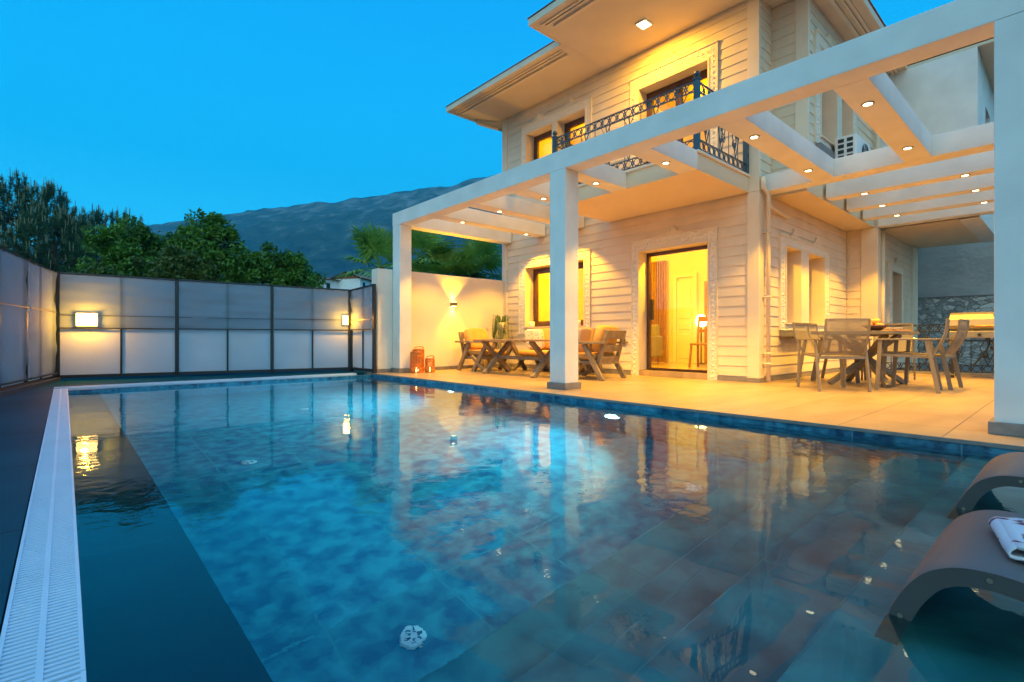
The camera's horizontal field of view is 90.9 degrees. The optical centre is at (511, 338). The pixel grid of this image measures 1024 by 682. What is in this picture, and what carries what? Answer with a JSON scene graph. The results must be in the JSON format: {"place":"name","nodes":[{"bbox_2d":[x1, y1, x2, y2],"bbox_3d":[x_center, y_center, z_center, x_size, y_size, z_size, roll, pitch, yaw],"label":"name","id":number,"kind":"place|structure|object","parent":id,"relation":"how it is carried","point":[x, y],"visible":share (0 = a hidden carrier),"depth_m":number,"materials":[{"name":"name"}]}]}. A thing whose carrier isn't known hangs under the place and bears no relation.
{"place":"outdoors","nodes":[
{"label":"outdoors","id":0,"kind":"place"},
{"bbox_2d":[0,370,363,635],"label":"pool deck","id":1,"kind":"structure","parent":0,"point":[23,417],"depth_m":3.20,"materials":[{"name":"tile"}]},
{"bbox_2d":[0,246,57,390],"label":"privacy fence","id":2,"kind":"object","parent":1,"relation":"on","point":[28,344],"visible":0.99,"depth_m":6.51,"materials":[{"name":"white glass"}]},
{"bbox_2d":[0,377,60,396],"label":"kerb","id":3,"kind":"structure","parent":1,"relation":"on","point":[10,391],"depth_m":6.42,"materials":[{"name":"grey concrete"}]},
{"bbox_2d":[56,272,349,377],"bbox_3d":[-5.126,-0.191,8.895,4.455,1.682,0.083,0,0,-30],"label":"privacy fence","id":4,"kind":"object","parent":1,"relation":"on","point":[147,326],"visible":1,"depth_m":8.68,"materials":[{"name":"black metal"}]},
{"bbox_2d":[76,313,97,325],"bbox_3d":[-6.680,-0.295,7.920,0.260,0.200,0.065,0,0,-30],"label":"fence lamp","id":5,"kind":"object","parent":4,"relation":"attached to","point":[86,319],"visible":1,"depth_m":7.89,"materials":[{"name":"white metal"}]},
{"bbox_2d":[343,315,347,324],"bbox_3d":[-3.286,-0.360,9.918,0.100,0.180,0.065,0,0,-30],"label":"fence lamp","id":6,"kind":"object","parent":4,"relation":"attached to","point":[345,320],"visible":1,"depth_m":9.89,"materials":[{"name":"white metal"}]},
{"bbox_2d":[350,284,375,372],"bbox_3d":[-2.888,-0.181,9.686,0.084,1.662,0.935,0,0,-44],"label":"privacy fence","id":7,"kind":"object","parent":1,"relation":"on","point":[363,328],"visible":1,"depth_m":9.64,"materials":[{"name":"black metal"}]},
{"bbox_2d":[0,373,1023,681],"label":"swimming pool","id":8,"kind":"structure","parent":1,"relation":"in","point":[42,635],"depth_m":1.73,"materials":[{"name":"tile"}]},
{"bbox_2d":[68,377,1023,681],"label":"pool water","id":9,"kind":"structure","parent":8,"relation":"in","point":[368,529],"depth_m":1.76,"materials":[{"name":"blue liquid"}]},
{"bbox_2d":[888,510,1023,620],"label":"sun lounger","id":10,"kind":"object","parent":8,"relation":"on","point":[966,550],"visible":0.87,"depth_m":1.26,"materials":[{"name":"grey plastic"}]},
{"bbox_2d":[988,516,1023,560],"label":"towel","id":11,"kind":"object","parent":10,"relation":"on","point":[1009,532],"visible":1,"depth_m":1.29,"materials":[{"name":"white fabric"}]},
{"bbox_2d":[956,452,1023,510],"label":"sun lounger","id":12,"kind":"object","parent":8,"relation":"on","point":[1005,470],"visible":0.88,"depth_m":2.08,"materials":[{"name":"grey plastic"}]},
{"bbox_2d":[30,175,501,283],"bbox_3d":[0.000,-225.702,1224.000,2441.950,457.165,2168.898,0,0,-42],"label":"mountain","id":13,"kind":"structure","parent":0,"point":[318,234],"depth_m":998.29,"materials":[{"name":"green plant"}]},
{"bbox_2d":[330,271,371,290],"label":"village house","id":14,"kind":"structure","parent":13,"relation":"on","point":[352,282],"depth_m":35.94,"materials":[{"name":"paint"}]},
{"bbox_2d":[316,277,336,289],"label":"village house","id":15,"kind":"structure","parent":0,"point":[333,284],"depth_m":35.62,"materials":[{"name":"paint"}]},
{"bbox_2d":[354,370,369,374],"bbox_3d":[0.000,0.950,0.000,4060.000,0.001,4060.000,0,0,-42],"label":"ground","id":16,"kind":"structure","parent":0,"point":[365,372],"depth_m":14.47,"materials":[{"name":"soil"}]},
{"bbox_2d":[0,213,12,250],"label":"pine tree","id":17,"kind":"object","parent":16,"relation":"on","point":[2,237],"visible":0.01,"depth_m":13.99,"materials":[{"name":"green plant"}]},
{"bbox_2d":[0,169,99,268],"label":"pine tree","id":18,"kind":"object","parent":16,"relation":"on","point":[25,195],"visible":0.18,"depth_m":14.12,"materials":[{"name":"green plant"}]},
{"bbox_2d":[0,197,101,272],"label":"pine tree","id":19,"kind":"object","parent":16,"relation":"on","point":[62,223],"visible":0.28,"depth_m":12.62,"materials":[{"name":"green plant"}]},
{"bbox_2d":[73,262,125,277],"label":"broadleaf tree","id":20,"kind":"object","parent":16,"relation":"on","point":[98,269],"visible":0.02,"depth_m":10.03,"materials":[{"name":"green plant"}]},
{"bbox_2d":[56,203,152,275],"bbox_3d":[-12.678,-1.653,16.086,3.983,5.213,4.104,0,0,-42],"label":"pine tree","id":21,"kind":"object","parent":16,"relation":"on","point":[91,216],"visible":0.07,"depth_m":15.47,"materials":[{"name":"green plant"}]},
{"bbox_2d":[66,213,168,278],"bbox_3d":[-8.921,-0.975,11.936,2.092,3.867,2.118,0,0,-3],"label":"broadleaf tree","id":22,"kind":"object","parent":16,"relation":"on","point":[114,245],"visible":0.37,"depth_m":11.41,"materials":[{"name":"green plant"}]},
{"bbox_2d":[130,243,218,280],"bbox_3d":[-7.394,-0.564,11.093,1.788,3.067,1.515,0,0,-42],"label":"broadleaf tree","id":23,"kind":"object","parent":16,"relation":"on","point":[173,263],"visible":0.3,"depth_m":10.90,"materials":[{"name":"green plant"}]},
{"bbox_2d":[159,207,256,284],"bbox_3d":[-7.620,-1.125,12.477,2.357,4.166,2.148,0,0,-42],"label":"broadleaf tree","id":24,"kind":"object","parent":16,"relation":"on","point":[212,239],"visible":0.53,"depth_m":12.12,"materials":[{"name":"green plant"}]},
{"bbox_2d":[222,240,308,285],"bbox_3d":[-6.575,-0.789,13.040,2.229,3.496,2.059,0,0,6],"label":"broadleaf tree","id":25,"kind":"object","parent":16,"relation":"on","point":[261,267],"visible":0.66,"depth_m":12.77,"materials":[{"name":"green plant"}]},
{"bbox_2d":[280,260,326,288],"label":"broadleaf tree","id":26,"kind":"object","parent":16,"relation":"on","point":[304,278],"visible":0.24,"depth_m":13.43,"materials":[{"name":"green plant"}]},
{"bbox_2d":[331,218,420,282],"bbox_3d":[-3.244,-1.023,12.603,2.425,3.952,2.597,0,0,-42],"label":"fan palm","id":27,"kind":"object","parent":16,"relation":"on","point":[374,243],"visible":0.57,"depth_m":12.45,"materials":[{"name":"green plant"}]},
{"bbox_2d":[385,229,456,274],"bbox_3d":[-2.308,-1.050,12.804,2.227,4.007,2.462,0,0,32],"label":"fan palm","id":28,"kind":"object","parent":16,"relation":"on","point":[419,239],"visible":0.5,"depth_m":12.41,"materials":[{"name":"green plant"}]},
{"bbox_2d":[411,233,486,276],"bbox_3d":[-1.709,-0.840,12.470,2.474,3.588,2.553,0,0,-42],"label":"fan palm","id":29,"kind":"object","parent":16,"relation":"on","point":[447,268],"visible":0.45,"depth_m":12.35,"materials":[{"name":"green plant"}]},
{"bbox_2d":[435,239,501,279],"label":"fan palm","id":30,"kind":"object","parent":16,"relation":"on","point":[482,252],"visible":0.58,"depth_m":12.76,"materials":[{"name":"green plant"}]},
{"bbox_2d":[455,269,485,278],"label":"broadleaf tree","id":31,"kind":"object","parent":16,"relation":"on","point":[483,275],"visible":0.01,"depth_m":13.36,"materials":[{"name":"green plant"}]},
{"bbox_2d":[918,295,993,364],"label":"stone wall","id":32,"kind":"structure","parent":16,"relation":"on","point":[935,310],"depth_m":13.06,"materials":[{"name":"grey stone"}]},
{"bbox_2d":[0,0,954,243],"label":"sky","id":33,"kind":"structure","parent":0,"point":[158,110],"materials":[{"name":"blue"}]},
{"bbox_2d":[367,367,1023,445],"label":"terrace","id":34,"kind":"structure","parent":0,"point":[919,405],"depth_m":5.64,"materials":[{"name":"tile"}]},
{"bbox_2d":[410,349,422,372],"bbox_3d":[-1.808,0.421,9.535,0.246,0.458,0.246,0,0,-42],"label":"lantern","id":35,"kind":"object","parent":34,"relation":"on","point":[414,368],"visible":1,"depth_m":9.46,"materials":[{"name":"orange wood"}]},
{"bbox_2d":[413,346,424,371],"bbox_3d":[-1.815,0.401,9.784,0.236,0.498,0.236,0,0,-42],"label":"lantern","id":36,"kind":"object","parent":34,"relation":"on","point":[416,356],"visible":0.38,"depth_m":9.72,"materials":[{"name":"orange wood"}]},
{"bbox_2d":[425,355,434,372],"bbox_3d":[-1.569,0.486,9.627,0.196,0.328,0.196,0,0,-42],"label":"lantern","id":37,"kind":"object","parent":34,"relation":"on","point":[429,365],"visible":1,"depth_m":9.55,"materials":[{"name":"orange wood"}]},
{"bbox_2d":[372,268,503,372],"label":"garden wall","id":38,"kind":"structure","parent":34,"relation":"on","point":[438,322],"depth_m":10.44,"materials":[{"name":"paint"}]},
{"bbox_2d":[450,302,456,306],"bbox_3d":[-1.227,-0.720,10.613,0.110,0.090,0.099,0,0,-42],"label":"wall lamp","id":39,"kind":"object","parent":38,"relation":"attached to","point":[453,304],"visible":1,"depth_m":10.58,"materials":[{"name":"white metal"}]},
{"bbox_2d":[455,328,511,370],"bbox_3d":[-0.547,0.230,10.279,0.916,0.884,0.890,0,0,42],"label":"armchair","id":40,"kind":"object","parent":34,"relation":"on","point":[475,354],"visible":0.81,"depth_m":10.22,"materials":[{"name":"beige fabric"}]},
{"bbox_2d":[483,328,492,363],"bbox_3d":[-0.516,0.210,11.017,0.260,0.880,0.260,0,0,-42],"label":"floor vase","id":41,"kind":"object","parent":34,"relation":"on","point":[489,332],"visible":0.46,"depth_m":10.95,"materials":[{"name":"ceramic"}]},
{"bbox_2d":[492,314,512,367],"bbox_3d":[-0.258,0.060,11.169,0.512,1.180,0.460,0,0,-42],"label":"potted plant","id":42,"kind":"object","parent":34,"relation":"on","point":[499,326],"visible":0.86,"depth_m":11.08,"materials":[{"name":"green plant"}]},
{"bbox_2d":[473,339,549,377],"bbox_3d":[0.180,0.344,9.014,0.724,0.659,1.960,0,0,-42],"label":"picnic table","id":43,"kind":"object","parent":34,"relation":"on","point":[543,359],"visible":0.72,"depth_m":8.98,"materials":[{"name":"brown wood"}]},
{"bbox_2d":[510,327,602,373],"bbox_3d":[0.857,0.230,9.830,0.916,0.884,1.780,0,0,-42],"label":"sofa","id":44,"kind":"object","parent":34,"relation":"on","point":[545,350],"visible":0.22,"depth_m":10.15,"materials":[{"name":"beige fabric"}]},
{"bbox_2d":[525,329,544,348],"bbox_3d":[0.459,0.010,10.145,0.440,0.400,0.120,0,12,42],"label":"throw pillow","id":45,"kind":"object","parent":44,"relation":"on","point":[534,333],"visible":0.79,"depth_m":10.05,"materials":[{"name":"fabric"}]},
{"bbox_2d":[578,325,627,380],"bbox_3d":[1.303,0.230,8.208,0.916,0.884,0.890,0,0,38],"label":"armchair","id":46,"kind":"object","parent":34,"relation":"on","point":[604,342],"visible":0.84,"depth_m":7.89,"materials":[{"name":"brown wood"}]},
{"bbox_2d":[578,327,591,351],"bbox_3d":[1.156,0.020,8.276,0.120,0.400,0.440,12,7,34],"label":"throw pillow","id":47,"kind":"object","parent":46,"relation":"on","point":[584,334],"visible":0.63,"depth_m":8.17,"materials":[{"name":"brown fabric"}]},
{"bbox_2d":[391,0,1023,436],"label":"pergola","id":48,"kind":"object","parent":34,"relation":"on","point":[913,172],"visible":0.99,"depth_m":5.79,"materials":[{"name":"white paint"}]},
{"bbox_2d":[446,0,993,382],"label":"villa","id":49,"kind":"object","parent":34,"relation":"on","point":[737,253],"visible":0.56,"depth_m":8.76,"materials":[{"name":"beige paint"}]},
{"bbox_2d":[534,130,551,159],"bbox_3d":[0.763,-3.885,10.923,0.072,1.170,0.780,0,0,-42],"label":"window","id":50,"kind":"structure","parent":49,"relation":"in","point":[546,135],"depth_m":11.10,"materials":[{"name":"brown wood"}]},
{"bbox_2d":[533,262,582,326],"bbox_3d":[1.042,-0.895,10.609,0.072,1.290,1.660,0,0,-42],"label":"window","id":51,"kind":"structure","parent":49,"relation":"in","point":[536,272],"depth_m":11.13,"materials":[{"name":"brown wood"}]},
{"bbox_2d":[565,116,584,146],"bbox_3d":[1.364,-3.885,10.246,0.072,1.170,0.750,0,0,-42],"label":"window","id":52,"kind":"structure","parent":49,"relation":"in","point":[568,126],"depth_m":10.35,"materials":[{"name":"brown wood"}]},
{"bbox_2d":[651,324,662,363],"bbox_3d":[2.738,0.125,10.831,0.680,0.850,0.760,0,0,-42],"label":"interior armchair","id":53,"kind":"object","parent":49,"relation":"on","point":[656,344],"visible":0.29,"depth_m":10.66,"materials":[{"name":"grey fabric"}]},
{"bbox_2d":[647,245,706,371],"bbox_3d":[2.847,-0.485,8.567,0.085,2.070,1.270,0,0,-42],"label":"door","id":54,"kind":"structure","parent":49,"relation":"in","point":[650,303],"depth_m":8.99,"materials":[{"name":"brown wood"}]},
{"bbox_2d":[647,69,706,163],"bbox_3d":[2.852,-3.395,8.571,0.072,1.970,1.270,0,0,-42],"label":"door","id":55,"kind":"structure","parent":49,"relation":"in","point":[703,74],"depth_m":8.60,"materials":[{"name":"brown wood"}]},
{"bbox_2d":[673,272,697,362],"bbox_3d":[3.906,-0.455,11.360,0.069,2.010,0.580,0,0,-42],"label":"interior door","id":56,"kind":"structure","parent":49,"relation":"in","point":[685,293],"depth_m":11.35,"materials":[{"name":"beige wood"}]},
{"bbox_2d":[688,316,706,367],"bbox_3d":[3.666,0.060,9.616,0.409,0.986,0.575,0,0,38],"label":"interior chair","id":57,"kind":"object","parent":49,"relation":"on","point":[702,319],"visible":0.53,"depth_m":9.84,"materials":[{"name":"brown wood"}]},
{"bbox_2d":[695,315,706,363],"bbox_3d":[4.054,0.020,10.796,0.240,1.060,0.240,0,0,-42],"label":"floor lamp","id":58,"kind":"object","parent":49,"relation":"on","point":[702,324],"visible":0.69,"depth_m":10.78,"materials":[{"name":"white metal"}]},
{"bbox_2d":[704,281,706,363],"bbox_3d":[4.319,-0.350,10.925,0.029,1.800,0.300,0,0,-42],"label":"door panel","id":59,"kind":"structure","parent":49,"relation":"in","point":[705,282],"depth_m":11.01,"materials":[{"name":"brown wood"}]},
{"bbox_2d":[835,133,869,158],"bbox_3d":[5.419,-2.855,8.071,0.778,0.570,0.398,0,0,-42],"label":"air conditioner","id":60,"kind":"object","parent":49,"relation":"attached to","point":[851,144],"visible":0.26,"depth_m":7.80,"materials":[{"name":"white plastic"}]},
{"bbox_2d":[792,322,859,384],"bbox_3d":[4.617,0.206,7.426,0.615,0.894,0.707,0,0,-38],"label":"dining chair","id":61,"kind":"object","parent":34,"relation":"on","point":[800,330],"visible":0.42,"depth_m":7.59,"materials":[{"name":"beige metal"}]},
{"bbox_2d":[796,318,871,391],"bbox_3d":[4.080,0.206,6.392,0.615,0.894,0.707,0,0,7],"label":"dining chair","id":62,"kind":"object","parent":34,"relation":"on","point":[844,339],"visible":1,"depth_m":6.12,"materials":[{"name":"brown"}]},
{"bbox_2d":[808,323,866,379],"bbox_3d":[5.048,0.206,7.836,0.615,0.894,0.707,0,0,-45],"label":"dining chair","id":63,"kind":"object","parent":34,"relation":"on","point":[813,327],"visible":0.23,"depth_m":8.05,"materials":[{"name":"beige metal"}]},
{"bbox_2d":[811,330,918,387],"bbox_3d":[5.026,0.277,7.141,1.570,0.753,0.922,0,0,-42],"label":"dining table","id":64,"kind":"object","parent":34,"relation":"on","point":[860,365],"visible":0.54,"depth_m":7.08,"materials":[{"name":"brown wood"}]},
{"bbox_2d":[870,318,888,330],"bbox_3d":[4.977,-0.188,6.895,0.300,0.172,0.300,0,0,-42],"label":"fruit bowl","id":65,"kind":"object","parent":64,"relation":"on","point":[877,325],"visible":0.72,"depth_m":6.82,"materials":[{"name":"orange food"}]},
{"bbox_2d":[861,323,915,381],"bbox_3d":[5.911,0.206,7.901,0.707,0.894,0.615,0,0,-44],"label":"dining chair","id":66,"kind":"object","parent":34,"relation":"on","point":[902,343],"visible":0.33,"depth_m":7.99,"materials":[{"name":"beige wood"}]},
{"bbox_2d":[875,318,949,393],"bbox_3d":[5.037,0.206,6.338,0.707,0.894,0.615,0,0,42],"label":"dining chair","id":67,"kind":"object","parent":34,"relation":"on","point":[931,353],"visible":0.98,"depth_m":6.27,"materials":[{"name":"brown wood"}]},
{"bbox_2d":[891,319,968,389],"bbox_3d":[5.556,0.206,6.692,0.615,0.894,0.707,0,0,-39],"label":"dining chair","id":68,"kind":"object","parent":34,"relation":"on","point":[956,342],"visible":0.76,"depth_m":6.59,"materials":[{"name":"brown wood"}]},
{"bbox_2d":[881,323,993,376],"bbox_3d":[7.902,0.174,8.978,0.160,0.949,2.210,0,0,-42],"label":"terrace railing","id":69,"kind":"object","parent":34,"relation":"on","point":[926,371],"visible":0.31,"depth_m":9.06,"materials":[{"name":"black metal"}]},
{"bbox_2d":[949,312,993,377],"bbox_3d":[7.877,0.108,7.933,0.645,1.077,1.460,0,0,-42],"label":"barbecue grill","id":70,"kind":"object","parent":34,"relation":"on","point":[981,324],"visible":0.52,"depth_m":8.09,"materials":[{"name":"metal"}]},
{"bbox_2d":[881,328,909,330],"bbox_3d":[5.500,-0.128,7.239,0.440,0.051,0.280,0,0,-42],"label":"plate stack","id":71,"kind":"object","parent":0,"point":[894,329],"visible":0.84,"depth_m":7.11,"materials":[{"name":"brown ceramic"}]},
{"bbox_2d":[898,364,993,373],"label":"driveway","id":72,"kind":"structure","parent":0,"point":[975,368],"depth_m":11.39,"materials":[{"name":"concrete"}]},
{"bbox_2d":[918,241,993,298],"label":"concrete wall","id":73,"kind":"structure","parent":0,"point":[962,270],"depth_m":13.04,"materials":[{"name":"grey concrete"}]}
]}

